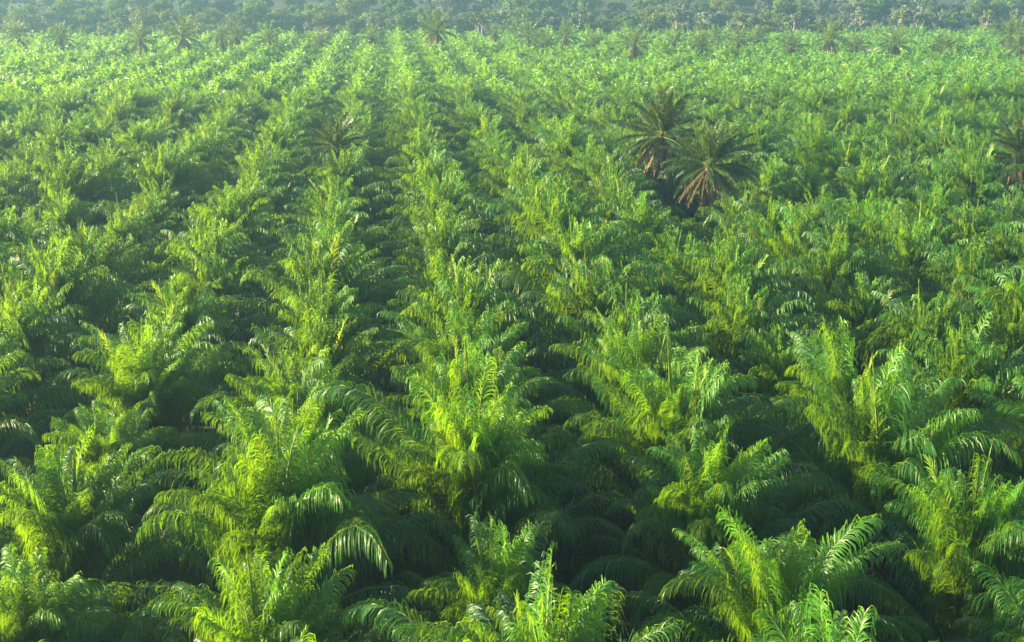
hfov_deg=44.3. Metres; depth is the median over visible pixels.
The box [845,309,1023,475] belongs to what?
oil palm
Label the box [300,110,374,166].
old palm
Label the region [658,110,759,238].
old palm
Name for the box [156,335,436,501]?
oil palm
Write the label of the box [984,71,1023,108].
oil palm
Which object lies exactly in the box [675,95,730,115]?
oil palm
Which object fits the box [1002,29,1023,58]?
old palm
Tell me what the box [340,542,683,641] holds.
oil palm
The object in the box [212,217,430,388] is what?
oil palm
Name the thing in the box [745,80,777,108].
oil palm
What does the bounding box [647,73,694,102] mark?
oil palm
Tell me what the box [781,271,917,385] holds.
oil palm
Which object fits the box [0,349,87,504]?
oil palm
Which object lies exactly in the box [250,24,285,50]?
old palm
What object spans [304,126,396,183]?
oil palm
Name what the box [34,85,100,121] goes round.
oil palm
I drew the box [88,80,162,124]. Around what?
oil palm
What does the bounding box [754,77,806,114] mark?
oil palm
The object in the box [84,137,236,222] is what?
oil palm
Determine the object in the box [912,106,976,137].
oil palm
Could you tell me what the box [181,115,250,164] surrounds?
oil palm
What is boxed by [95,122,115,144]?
oil palm
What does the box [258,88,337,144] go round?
oil palm
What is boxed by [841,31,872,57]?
old palm
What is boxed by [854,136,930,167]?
oil palm
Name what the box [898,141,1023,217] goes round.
oil palm
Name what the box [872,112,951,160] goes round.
oil palm
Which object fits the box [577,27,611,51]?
old palm
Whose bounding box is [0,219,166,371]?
oil palm
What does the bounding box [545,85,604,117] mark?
oil palm
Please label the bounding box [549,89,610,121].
oil palm
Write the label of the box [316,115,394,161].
oil palm
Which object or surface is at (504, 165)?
oil palm
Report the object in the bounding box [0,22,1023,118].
distant palms
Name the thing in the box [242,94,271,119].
oil palm
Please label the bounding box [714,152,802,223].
oil palm
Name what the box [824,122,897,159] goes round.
oil palm
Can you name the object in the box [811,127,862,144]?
oil palm
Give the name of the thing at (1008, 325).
oil palm
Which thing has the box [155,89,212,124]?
oil palm
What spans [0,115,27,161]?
oil palm
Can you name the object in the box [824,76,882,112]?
oil palm
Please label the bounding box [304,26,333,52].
old palm
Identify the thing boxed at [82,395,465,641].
oil palm
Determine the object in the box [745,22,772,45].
old palm
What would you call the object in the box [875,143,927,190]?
oil palm
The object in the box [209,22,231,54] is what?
old palm
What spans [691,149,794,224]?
oil palm
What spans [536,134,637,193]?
oil palm
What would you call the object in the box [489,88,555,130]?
oil palm
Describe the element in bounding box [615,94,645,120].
oil palm
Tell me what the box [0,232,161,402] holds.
oil palm
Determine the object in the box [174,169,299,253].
oil palm
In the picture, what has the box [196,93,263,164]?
oil palm
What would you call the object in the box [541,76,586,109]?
oil palm
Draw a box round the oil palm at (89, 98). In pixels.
[48,83,109,116]
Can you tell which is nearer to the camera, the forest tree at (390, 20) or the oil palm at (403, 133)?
the oil palm at (403, 133)
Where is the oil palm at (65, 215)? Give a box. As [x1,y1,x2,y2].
[27,187,104,246]
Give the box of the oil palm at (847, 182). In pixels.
[815,152,920,213]
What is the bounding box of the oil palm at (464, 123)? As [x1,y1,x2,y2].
[450,109,503,149]
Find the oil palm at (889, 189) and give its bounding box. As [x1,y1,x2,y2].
[836,165,960,219]
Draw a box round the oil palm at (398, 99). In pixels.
[375,90,447,123]
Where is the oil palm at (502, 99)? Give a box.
[488,88,554,117]
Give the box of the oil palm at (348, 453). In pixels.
[130,379,446,591]
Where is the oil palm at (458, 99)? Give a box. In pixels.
[437,87,513,130]
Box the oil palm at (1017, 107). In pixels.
[982,92,1023,128]
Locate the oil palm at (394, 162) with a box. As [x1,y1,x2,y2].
[378,137,468,196]
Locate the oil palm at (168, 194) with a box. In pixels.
[95,176,198,263]
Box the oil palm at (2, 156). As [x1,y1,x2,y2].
[0,135,17,165]
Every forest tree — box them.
[0,0,9,9]
[0,4,7,22]
[1,20,30,36]
[2,10,34,30]
[6,3,40,28]
[11,0,40,7]
[15,4,38,20]
[32,21,53,34]
[35,11,64,33]
[36,0,76,10]
[44,2,70,26]
[54,0,80,27]
[62,8,100,32]
[71,27,96,34]
[76,24,94,39]
[77,0,102,8]
[82,5,102,24]
[96,19,122,36]
[98,0,136,23]
[104,8,125,26]
[104,22,131,36]
[112,4,147,28]
[128,7,161,34]
[131,0,173,11]
[149,0,173,22]
[155,20,178,34]
[157,8,187,32]
[177,0,206,14]
[182,11,210,34]
[186,0,211,12]
[192,21,215,37]
[201,7,228,27]
[205,0,237,15]
[220,13,248,31]
[222,20,244,36]
[233,0,273,32]
[237,0,266,10]
[256,0,273,7]
[257,20,273,32]
[263,7,286,33]
[276,13,307,33]
[282,0,306,9]
[286,4,303,30]
[294,3,325,24]
[303,19,330,35]
[306,2,332,12]
[313,8,343,31]
[318,0,341,10]
[333,24,352,37]
[335,0,368,17]
[335,15,351,27]
[340,13,356,18]
[346,18,364,37]
[357,10,380,30]
[359,0,377,12]
[359,12,387,33]
[376,5,395,18]
[379,16,397,33]
[381,23,395,37]
[384,0,422,17]
[394,13,418,32]
[402,6,433,31]
[404,28,417,35]
[419,0,440,9]
[424,9,438,18]
[430,18,455,33]
[435,0,465,26]
[452,11,476,33]
[454,29,465,36]
[455,0,471,24]
[468,2,486,14]
[474,29,485,37]
[475,0,504,9]
[479,7,498,23]
[484,8,514,27]
[484,23,510,36]
[484,25,491,35]
[499,0,523,31]
[501,7,533,33]
[519,17,545,32]
[520,0,535,10]
[527,0,546,18]
[532,6,568,32]
[544,0,568,12]
[561,19,584,32]
[562,0,598,18]
[581,12,596,24]
[584,21,599,33]
[587,0,605,8]
[599,11,618,24]
[600,25,610,35]
[602,19,615,33]
[606,0,628,16]
[615,14,645,32]
[617,11,636,26]
[622,19,637,34]
[630,0,652,16]
[637,4,664,16]
[637,14,657,33]
[639,23,654,33]
[642,0,669,7]
[645,10,674,33]
[657,3,672,30]
[661,6,686,28]
[668,0,704,23]
[669,0,693,3]
[669,22,689,32]
[690,0,711,9]
[691,6,712,26]
[692,11,722,29]
[694,21,711,32]
[702,11,730,28]
[709,0,735,13]
[725,20,744,33]
[729,10,745,20]
[729,13,762,32]
[733,0,756,9]
[750,24,775,33]
[752,1,772,17]
[759,9,778,27]
[760,0,774,8]
[772,0,794,14]
[772,0,796,25]
[777,12,796,32]
[784,7,817,30]
[793,22,803,32]
[795,0,813,8]
[796,4,814,16]
[805,24,822,32]
[806,0,834,14]
[806,14,836,32]
[817,12,837,28]
[826,0,849,20]
[833,19,844,31]
[837,0,868,24]
[840,0,865,18]
[842,26,861,34]
[845,19,866,29]
[857,7,882,26]
[862,20,886,31]
[863,0,892,18]
[879,0,898,25]
[883,7,912,26]
[885,0,925,19]
[889,6,918,30]
[920,11,945,28]
[920,16,941,34]
[921,0,937,11]
[923,7,939,13]
[935,3,948,28]
[940,8,961,30]
[947,0,973,22]
[947,23,966,34]
[961,0,994,21]
[968,19,982,29]
[972,23,984,31]
[980,0,994,4]
[982,22,1001,32]
[987,0,1012,21]
[1004,0,1023,10]
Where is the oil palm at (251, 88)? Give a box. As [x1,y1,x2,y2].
[237,74,289,105]
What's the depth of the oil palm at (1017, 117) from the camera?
172.33 m
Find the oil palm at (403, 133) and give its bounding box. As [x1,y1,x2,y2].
[384,107,445,152]
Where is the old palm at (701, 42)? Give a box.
[684,30,719,58]
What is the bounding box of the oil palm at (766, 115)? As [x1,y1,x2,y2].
[742,106,787,141]
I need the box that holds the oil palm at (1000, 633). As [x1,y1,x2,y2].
[887,560,1023,641]
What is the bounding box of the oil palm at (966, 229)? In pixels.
[927,199,1023,278]
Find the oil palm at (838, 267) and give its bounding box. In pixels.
[767,219,949,347]
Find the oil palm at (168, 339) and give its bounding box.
[67,294,263,467]
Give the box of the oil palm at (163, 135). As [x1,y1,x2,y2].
[108,116,174,148]
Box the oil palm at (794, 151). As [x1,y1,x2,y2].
[777,140,807,173]
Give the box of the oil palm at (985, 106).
[966,96,1010,122]
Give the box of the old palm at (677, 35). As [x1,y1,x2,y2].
[659,23,691,49]
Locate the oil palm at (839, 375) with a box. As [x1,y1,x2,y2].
[720,315,991,554]
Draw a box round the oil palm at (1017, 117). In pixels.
[1011,113,1021,130]
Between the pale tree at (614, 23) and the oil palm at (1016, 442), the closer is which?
the oil palm at (1016, 442)
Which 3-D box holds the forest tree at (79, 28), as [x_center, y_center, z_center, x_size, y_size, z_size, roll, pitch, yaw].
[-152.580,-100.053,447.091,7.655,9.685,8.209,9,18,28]
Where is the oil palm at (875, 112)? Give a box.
[862,97,890,150]
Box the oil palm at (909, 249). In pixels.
[855,203,1000,320]
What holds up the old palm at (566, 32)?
on the ground at (166, 566)
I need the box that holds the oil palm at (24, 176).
[0,158,48,216]
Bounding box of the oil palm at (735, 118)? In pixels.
[705,113,776,143]
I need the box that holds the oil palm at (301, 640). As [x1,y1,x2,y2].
[193,624,315,641]
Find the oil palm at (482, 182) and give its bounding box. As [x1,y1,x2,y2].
[467,152,516,209]
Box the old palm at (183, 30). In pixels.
[160,13,203,53]
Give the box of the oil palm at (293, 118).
[242,102,324,144]
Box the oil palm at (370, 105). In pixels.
[336,99,382,117]
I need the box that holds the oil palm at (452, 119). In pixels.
[441,101,506,146]
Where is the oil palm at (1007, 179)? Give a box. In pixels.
[977,113,1023,202]
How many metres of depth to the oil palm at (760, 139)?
156.54 m
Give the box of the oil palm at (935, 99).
[885,80,961,114]
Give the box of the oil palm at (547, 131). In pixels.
[528,112,605,166]
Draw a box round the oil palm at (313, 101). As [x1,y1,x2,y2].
[270,93,330,127]
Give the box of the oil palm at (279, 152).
[228,142,318,194]
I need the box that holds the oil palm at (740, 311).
[654,271,867,443]
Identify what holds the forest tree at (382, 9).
on the ground at (166, 566)
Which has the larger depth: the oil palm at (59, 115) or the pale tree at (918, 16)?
the pale tree at (918, 16)
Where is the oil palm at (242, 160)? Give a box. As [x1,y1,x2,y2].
[185,139,320,207]
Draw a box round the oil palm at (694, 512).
[563,419,880,641]
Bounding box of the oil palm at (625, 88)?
[598,77,650,114]
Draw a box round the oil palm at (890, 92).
[872,85,902,108]
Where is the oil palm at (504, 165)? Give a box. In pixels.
[459,139,570,209]
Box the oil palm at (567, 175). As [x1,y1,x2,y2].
[547,153,644,200]
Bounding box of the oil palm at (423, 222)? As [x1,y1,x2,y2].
[370,198,513,275]
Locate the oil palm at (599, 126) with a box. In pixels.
[580,105,644,143]
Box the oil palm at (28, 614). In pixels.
[0,543,186,641]
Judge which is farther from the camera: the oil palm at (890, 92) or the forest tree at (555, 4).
the forest tree at (555, 4)
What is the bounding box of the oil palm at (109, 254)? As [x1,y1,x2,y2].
[55,228,168,341]
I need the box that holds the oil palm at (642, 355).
[524,310,759,527]
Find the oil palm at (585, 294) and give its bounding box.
[501,243,705,416]
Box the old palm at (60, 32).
[43,19,78,50]
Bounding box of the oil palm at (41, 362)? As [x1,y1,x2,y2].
[0,317,90,495]
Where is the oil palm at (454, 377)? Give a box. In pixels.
[344,334,598,524]
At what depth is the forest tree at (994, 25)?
465.48 m
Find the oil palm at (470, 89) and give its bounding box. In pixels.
[425,73,494,112]
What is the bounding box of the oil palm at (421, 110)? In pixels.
[364,94,466,154]
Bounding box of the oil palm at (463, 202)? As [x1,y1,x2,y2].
[368,166,524,256]
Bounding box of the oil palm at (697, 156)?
[658,125,754,206]
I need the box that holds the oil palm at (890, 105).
[861,92,923,129]
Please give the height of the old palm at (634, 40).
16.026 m
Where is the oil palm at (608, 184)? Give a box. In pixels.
[565,161,685,241]
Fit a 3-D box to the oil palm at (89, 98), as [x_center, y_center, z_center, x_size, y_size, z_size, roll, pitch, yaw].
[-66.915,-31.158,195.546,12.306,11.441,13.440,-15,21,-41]
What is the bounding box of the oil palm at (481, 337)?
[345,299,585,472]
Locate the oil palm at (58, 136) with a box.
[0,112,101,161]
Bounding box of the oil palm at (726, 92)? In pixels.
[702,81,761,113]
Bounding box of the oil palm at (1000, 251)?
[941,219,1023,309]
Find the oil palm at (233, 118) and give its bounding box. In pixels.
[209,107,260,146]
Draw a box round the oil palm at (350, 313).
[216,269,406,406]
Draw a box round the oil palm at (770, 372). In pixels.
[701,323,860,486]
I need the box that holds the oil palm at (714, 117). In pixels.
[689,100,753,131]
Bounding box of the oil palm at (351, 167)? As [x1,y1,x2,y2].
[274,145,405,230]
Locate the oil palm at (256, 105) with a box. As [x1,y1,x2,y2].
[202,89,268,147]
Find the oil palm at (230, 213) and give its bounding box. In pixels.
[139,181,294,323]
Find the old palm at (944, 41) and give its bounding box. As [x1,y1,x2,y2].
[926,29,965,57]
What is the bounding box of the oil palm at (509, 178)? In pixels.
[468,144,581,269]
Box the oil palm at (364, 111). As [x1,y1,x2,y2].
[323,99,391,154]
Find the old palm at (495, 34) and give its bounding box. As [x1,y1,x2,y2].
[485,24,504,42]
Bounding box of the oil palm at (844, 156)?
[782,135,892,195]
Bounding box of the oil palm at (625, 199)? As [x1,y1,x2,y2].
[579,170,685,261]
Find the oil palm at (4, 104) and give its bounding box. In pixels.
[0,85,44,122]
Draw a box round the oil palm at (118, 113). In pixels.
[83,93,156,131]
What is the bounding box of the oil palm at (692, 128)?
[668,120,709,191]
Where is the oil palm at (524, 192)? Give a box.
[464,172,603,297]
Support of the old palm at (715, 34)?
on the ground at (166, 566)
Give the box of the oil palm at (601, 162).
[556,143,664,207]
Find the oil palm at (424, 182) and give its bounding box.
[373,168,503,246]
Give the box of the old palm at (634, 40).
[614,24,654,62]
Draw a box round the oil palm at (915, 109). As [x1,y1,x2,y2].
[883,91,960,130]
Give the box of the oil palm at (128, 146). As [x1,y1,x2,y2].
[112,138,145,183]
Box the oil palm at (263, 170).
[198,156,310,254]
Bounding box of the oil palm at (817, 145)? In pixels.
[744,114,882,190]
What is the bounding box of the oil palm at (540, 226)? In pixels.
[460,172,653,326]
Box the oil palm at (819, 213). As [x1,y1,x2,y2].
[786,184,862,243]
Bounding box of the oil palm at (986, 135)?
[955,128,1011,196]
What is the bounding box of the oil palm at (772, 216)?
[679,194,829,316]
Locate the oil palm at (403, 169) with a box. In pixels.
[370,149,482,210]
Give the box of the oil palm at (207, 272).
[110,243,279,377]
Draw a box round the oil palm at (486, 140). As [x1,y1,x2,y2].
[461,135,516,170]
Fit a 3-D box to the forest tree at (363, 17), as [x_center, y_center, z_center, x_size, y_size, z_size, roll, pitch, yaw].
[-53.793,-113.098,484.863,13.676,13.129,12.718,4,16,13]
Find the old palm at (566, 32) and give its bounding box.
[551,21,579,48]
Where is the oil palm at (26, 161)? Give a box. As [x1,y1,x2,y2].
[0,136,59,232]
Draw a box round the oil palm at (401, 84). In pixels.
[371,73,442,112]
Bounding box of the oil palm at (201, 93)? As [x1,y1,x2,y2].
[180,87,220,107]
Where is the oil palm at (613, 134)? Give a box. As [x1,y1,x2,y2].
[594,115,637,160]
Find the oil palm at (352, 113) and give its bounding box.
[323,106,390,148]
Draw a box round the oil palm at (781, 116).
[750,106,796,168]
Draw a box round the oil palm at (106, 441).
[0,396,235,576]
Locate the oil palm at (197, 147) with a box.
[130,130,237,217]
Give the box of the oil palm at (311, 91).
[268,85,342,141]
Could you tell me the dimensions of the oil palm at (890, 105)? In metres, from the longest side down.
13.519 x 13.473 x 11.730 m
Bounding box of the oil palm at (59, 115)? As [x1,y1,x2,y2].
[38,109,73,125]
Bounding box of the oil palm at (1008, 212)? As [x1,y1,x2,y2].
[970,183,1023,237]
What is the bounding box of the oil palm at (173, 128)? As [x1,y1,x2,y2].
[127,113,190,141]
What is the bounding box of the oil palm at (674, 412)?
[531,327,854,603]
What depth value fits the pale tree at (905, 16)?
454.25 m
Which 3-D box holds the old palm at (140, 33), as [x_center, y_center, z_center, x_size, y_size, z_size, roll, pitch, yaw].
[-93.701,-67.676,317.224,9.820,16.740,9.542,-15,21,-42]
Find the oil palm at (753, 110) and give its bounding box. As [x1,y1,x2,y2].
[729,96,770,124]
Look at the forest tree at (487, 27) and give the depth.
458.88 m
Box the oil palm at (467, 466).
[311,350,636,637]
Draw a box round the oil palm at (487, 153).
[454,139,556,180]
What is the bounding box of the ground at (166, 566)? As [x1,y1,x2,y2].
[0,0,1023,641]
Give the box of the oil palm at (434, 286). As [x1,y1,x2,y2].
[361,254,538,379]
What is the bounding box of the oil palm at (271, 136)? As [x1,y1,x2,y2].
[221,120,321,172]
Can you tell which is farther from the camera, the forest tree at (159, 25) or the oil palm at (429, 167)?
the forest tree at (159, 25)
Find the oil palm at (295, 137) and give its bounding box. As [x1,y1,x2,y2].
[287,135,323,175]
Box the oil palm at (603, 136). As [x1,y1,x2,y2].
[580,122,633,150]
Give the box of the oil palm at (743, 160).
[664,135,789,212]
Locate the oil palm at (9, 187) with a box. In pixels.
[0,164,54,220]
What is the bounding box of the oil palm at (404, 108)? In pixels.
[379,95,446,131]
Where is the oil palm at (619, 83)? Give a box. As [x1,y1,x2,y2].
[592,77,645,108]
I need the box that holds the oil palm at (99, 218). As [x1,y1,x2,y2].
[24,161,141,224]
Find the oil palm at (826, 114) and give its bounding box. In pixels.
[807,106,866,125]
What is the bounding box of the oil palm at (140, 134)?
[104,118,166,155]
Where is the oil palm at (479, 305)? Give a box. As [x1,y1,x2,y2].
[361,253,578,410]
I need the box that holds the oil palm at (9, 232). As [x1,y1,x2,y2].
[0,205,64,301]
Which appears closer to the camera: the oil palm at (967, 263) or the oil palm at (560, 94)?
the oil palm at (967, 263)
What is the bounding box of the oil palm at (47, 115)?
[17,109,74,128]
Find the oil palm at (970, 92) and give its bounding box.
[934,71,1007,112]
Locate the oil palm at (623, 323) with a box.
[516,275,751,475]
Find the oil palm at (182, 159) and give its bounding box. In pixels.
[124,138,221,227]
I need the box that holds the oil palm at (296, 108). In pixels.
[249,95,327,143]
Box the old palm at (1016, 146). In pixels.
[971,109,1023,203]
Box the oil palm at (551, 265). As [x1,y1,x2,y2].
[481,208,685,388]
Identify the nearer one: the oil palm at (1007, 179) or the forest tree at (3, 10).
the oil palm at (1007, 179)
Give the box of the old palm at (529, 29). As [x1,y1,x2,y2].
[512,20,543,47]
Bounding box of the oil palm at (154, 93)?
[136,83,166,104]
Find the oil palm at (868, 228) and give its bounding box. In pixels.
[818,197,935,290]
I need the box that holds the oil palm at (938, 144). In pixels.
[891,113,1011,185]
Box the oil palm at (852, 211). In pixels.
[812,187,907,261]
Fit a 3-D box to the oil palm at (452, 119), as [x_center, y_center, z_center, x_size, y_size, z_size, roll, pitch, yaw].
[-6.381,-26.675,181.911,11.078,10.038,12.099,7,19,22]
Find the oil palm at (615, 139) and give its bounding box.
[592,120,698,190]
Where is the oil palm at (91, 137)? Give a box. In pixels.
[32,109,122,156]
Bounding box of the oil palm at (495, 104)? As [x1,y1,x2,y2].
[487,84,547,106]
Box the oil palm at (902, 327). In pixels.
[824,279,1023,446]
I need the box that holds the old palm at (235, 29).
[221,19,250,47]
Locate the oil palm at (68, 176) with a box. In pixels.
[0,140,146,232]
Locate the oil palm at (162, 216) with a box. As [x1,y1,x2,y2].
[90,183,205,291]
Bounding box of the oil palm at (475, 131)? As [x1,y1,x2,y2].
[445,106,537,156]
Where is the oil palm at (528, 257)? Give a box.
[500,226,623,354]
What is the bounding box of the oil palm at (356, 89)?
[331,83,383,113]
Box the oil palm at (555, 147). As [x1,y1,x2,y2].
[528,118,622,178]
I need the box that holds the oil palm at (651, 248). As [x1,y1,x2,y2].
[605,224,714,341]
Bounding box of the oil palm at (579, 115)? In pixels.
[563,99,604,125]
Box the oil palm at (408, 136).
[375,115,459,167]
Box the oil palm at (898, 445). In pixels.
[724,343,1023,616]
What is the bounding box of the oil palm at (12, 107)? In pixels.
[0,96,32,123]
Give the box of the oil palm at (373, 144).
[295,110,390,174]
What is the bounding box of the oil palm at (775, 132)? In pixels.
[765,103,831,157]
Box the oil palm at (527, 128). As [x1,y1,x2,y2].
[516,109,562,168]
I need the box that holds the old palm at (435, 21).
[414,8,457,49]
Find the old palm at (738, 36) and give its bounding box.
[722,25,755,51]
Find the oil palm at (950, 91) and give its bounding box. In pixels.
[939,83,963,108]
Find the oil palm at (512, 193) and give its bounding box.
[470,168,599,285]
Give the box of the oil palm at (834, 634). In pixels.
[750,582,938,641]
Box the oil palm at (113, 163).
[55,145,140,230]
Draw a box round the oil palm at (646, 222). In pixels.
[601,191,719,281]
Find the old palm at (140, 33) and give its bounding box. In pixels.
[120,19,161,61]
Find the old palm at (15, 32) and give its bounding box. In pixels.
[0,18,31,49]
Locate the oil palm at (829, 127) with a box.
[768,111,850,158]
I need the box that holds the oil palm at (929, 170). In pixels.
[895,151,998,209]
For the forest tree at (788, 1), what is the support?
on the ground at (166, 566)
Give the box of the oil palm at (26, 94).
[2,90,54,118]
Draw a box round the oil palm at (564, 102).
[548,90,592,126]
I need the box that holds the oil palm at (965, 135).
[939,124,991,147]
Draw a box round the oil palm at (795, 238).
[734,201,872,341]
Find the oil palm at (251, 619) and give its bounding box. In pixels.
[128,542,431,641]
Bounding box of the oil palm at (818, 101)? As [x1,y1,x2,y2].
[773,79,863,126]
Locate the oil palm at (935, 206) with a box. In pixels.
[877,174,1004,250]
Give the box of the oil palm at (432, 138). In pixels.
[378,124,467,171]
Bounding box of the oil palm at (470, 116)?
[438,99,528,147]
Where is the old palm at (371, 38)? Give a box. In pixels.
[357,21,386,46]
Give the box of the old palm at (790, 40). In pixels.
[774,29,809,57]
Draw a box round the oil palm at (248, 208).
[176,206,298,291]
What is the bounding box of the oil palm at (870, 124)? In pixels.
[840,111,886,143]
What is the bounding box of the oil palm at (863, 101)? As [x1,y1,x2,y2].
[845,94,875,110]
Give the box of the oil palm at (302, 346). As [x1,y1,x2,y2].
[208,291,415,443]
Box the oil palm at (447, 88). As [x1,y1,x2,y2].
[431,74,496,113]
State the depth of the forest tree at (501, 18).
468.69 m
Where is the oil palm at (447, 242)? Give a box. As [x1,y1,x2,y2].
[373,207,529,309]
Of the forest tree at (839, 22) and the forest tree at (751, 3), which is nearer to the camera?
the forest tree at (839, 22)
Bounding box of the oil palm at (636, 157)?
[603,125,699,197]
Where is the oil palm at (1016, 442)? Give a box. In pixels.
[931,367,1023,521]
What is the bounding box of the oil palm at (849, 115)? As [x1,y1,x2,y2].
[793,95,885,136]
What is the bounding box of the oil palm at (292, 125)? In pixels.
[241,110,325,156]
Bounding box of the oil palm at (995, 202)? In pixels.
[954,185,1023,241]
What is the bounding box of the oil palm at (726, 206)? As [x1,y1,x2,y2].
[680,185,781,255]
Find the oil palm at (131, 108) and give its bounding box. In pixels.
[87,93,157,129]
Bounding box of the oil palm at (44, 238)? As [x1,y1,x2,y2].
[12,206,72,261]
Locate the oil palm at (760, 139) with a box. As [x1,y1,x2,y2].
[738,115,801,163]
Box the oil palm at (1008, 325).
[894,260,1023,405]
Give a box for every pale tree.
[469,12,481,32]
[477,12,489,33]
[568,9,589,31]
[606,16,623,33]
[666,5,685,27]
[682,10,694,31]
[734,13,747,31]
[784,11,804,31]
[850,6,869,28]
[888,9,909,28]
[907,6,928,27]
[925,12,944,33]
[978,10,996,27]
[1005,8,1023,23]
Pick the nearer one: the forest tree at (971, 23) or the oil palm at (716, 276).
the oil palm at (716, 276)
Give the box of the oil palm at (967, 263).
[880,234,1023,348]
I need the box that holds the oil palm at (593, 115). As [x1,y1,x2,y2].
[578,102,628,142]
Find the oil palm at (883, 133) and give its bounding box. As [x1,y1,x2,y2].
[847,105,914,150]
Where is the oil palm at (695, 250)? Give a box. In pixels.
[626,231,766,367]
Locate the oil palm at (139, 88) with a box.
[120,84,165,109]
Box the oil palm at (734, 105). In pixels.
[716,89,768,115]
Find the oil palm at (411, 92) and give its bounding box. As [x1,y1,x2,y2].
[372,79,455,124]
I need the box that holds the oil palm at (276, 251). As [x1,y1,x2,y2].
[238,206,412,290]
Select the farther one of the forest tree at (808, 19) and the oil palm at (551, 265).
the forest tree at (808, 19)
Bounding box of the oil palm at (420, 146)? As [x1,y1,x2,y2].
[364,134,487,198]
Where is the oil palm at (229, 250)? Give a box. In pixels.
[132,212,293,351]
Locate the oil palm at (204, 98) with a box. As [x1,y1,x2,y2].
[174,91,215,110]
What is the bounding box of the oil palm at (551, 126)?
[513,114,587,167]
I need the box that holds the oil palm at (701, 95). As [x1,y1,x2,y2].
[692,84,728,103]
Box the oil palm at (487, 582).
[370,510,627,641]
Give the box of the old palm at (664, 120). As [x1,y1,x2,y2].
[609,83,708,205]
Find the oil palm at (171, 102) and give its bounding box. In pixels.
[134,88,216,128]
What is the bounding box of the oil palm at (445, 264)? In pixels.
[378,248,520,357]
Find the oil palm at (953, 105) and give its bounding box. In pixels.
[933,94,979,122]
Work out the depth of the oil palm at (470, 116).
166.72 m
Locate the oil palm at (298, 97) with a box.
[254,86,340,165]
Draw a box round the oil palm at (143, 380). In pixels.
[8,318,270,509]
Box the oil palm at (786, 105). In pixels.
[779,89,812,117]
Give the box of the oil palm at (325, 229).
[251,219,405,323]
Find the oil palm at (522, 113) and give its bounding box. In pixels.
[497,98,567,141]
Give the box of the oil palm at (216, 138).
[162,129,238,202]
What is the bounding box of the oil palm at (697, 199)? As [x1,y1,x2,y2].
[672,121,746,203]
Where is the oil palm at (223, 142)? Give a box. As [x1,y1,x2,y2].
[173,119,243,206]
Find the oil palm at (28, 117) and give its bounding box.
[3,102,70,144]
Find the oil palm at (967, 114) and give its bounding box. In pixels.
[947,101,1011,137]
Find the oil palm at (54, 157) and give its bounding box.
[8,138,74,211]
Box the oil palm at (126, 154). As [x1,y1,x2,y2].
[72,134,146,217]
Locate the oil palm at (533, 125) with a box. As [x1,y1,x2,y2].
[512,111,563,171]
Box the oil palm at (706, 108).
[685,104,732,124]
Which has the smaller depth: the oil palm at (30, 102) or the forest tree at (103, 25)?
the oil palm at (30, 102)
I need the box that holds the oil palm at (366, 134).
[313,114,393,164]
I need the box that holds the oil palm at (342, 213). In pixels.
[279,196,404,273]
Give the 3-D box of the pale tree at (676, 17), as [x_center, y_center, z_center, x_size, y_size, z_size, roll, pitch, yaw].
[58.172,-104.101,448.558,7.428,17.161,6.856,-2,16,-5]
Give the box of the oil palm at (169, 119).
[135,108,194,139]
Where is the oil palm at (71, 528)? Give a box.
[0,423,205,639]
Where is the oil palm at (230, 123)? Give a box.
[183,107,259,183]
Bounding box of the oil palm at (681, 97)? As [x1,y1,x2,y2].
[660,83,707,106]
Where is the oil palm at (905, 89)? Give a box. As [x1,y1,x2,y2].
[865,78,934,107]
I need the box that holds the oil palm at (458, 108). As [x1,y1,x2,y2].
[442,91,502,130]
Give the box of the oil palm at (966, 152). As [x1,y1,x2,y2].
[917,132,1014,206]
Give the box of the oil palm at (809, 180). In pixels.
[746,161,851,217]
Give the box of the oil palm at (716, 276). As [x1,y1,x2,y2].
[629,226,840,397]
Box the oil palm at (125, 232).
[67,195,188,314]
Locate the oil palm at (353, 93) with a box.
[325,84,389,116]
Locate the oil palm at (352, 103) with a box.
[331,96,389,129]
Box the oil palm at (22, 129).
[2,112,48,149]
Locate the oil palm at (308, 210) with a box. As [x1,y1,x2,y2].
[270,182,396,250]
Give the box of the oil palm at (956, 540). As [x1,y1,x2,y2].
[819,437,1023,641]
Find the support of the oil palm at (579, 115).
on the ground at (166, 566)
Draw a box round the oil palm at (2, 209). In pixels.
[0,189,23,218]
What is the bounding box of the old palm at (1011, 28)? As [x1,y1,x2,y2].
[991,15,1023,49]
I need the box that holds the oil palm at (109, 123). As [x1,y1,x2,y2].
[93,103,131,137]
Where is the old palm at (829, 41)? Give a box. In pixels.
[810,16,849,54]
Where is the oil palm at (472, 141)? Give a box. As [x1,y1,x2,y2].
[454,128,516,168]
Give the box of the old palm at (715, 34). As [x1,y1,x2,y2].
[704,23,727,47]
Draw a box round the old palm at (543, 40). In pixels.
[527,26,560,53]
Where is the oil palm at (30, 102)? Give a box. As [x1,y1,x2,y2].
[23,96,45,114]
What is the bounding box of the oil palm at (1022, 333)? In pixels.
[998,328,1023,408]
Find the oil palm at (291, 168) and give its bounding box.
[236,148,311,196]
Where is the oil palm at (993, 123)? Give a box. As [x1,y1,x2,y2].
[965,109,1017,145]
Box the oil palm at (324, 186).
[276,167,405,234]
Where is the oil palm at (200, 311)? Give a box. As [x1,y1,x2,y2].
[100,272,294,425]
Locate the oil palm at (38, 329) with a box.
[0,268,133,436]
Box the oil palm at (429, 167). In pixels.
[366,146,491,237]
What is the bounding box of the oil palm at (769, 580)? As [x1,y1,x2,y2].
[614,505,937,641]
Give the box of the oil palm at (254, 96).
[221,89,272,105]
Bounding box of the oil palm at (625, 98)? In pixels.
[600,84,661,116]
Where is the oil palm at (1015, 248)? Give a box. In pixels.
[923,232,1023,300]
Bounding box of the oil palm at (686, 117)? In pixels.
[619,94,702,135]
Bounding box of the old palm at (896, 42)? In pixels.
[876,25,914,57]
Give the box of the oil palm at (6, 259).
[0,241,48,308]

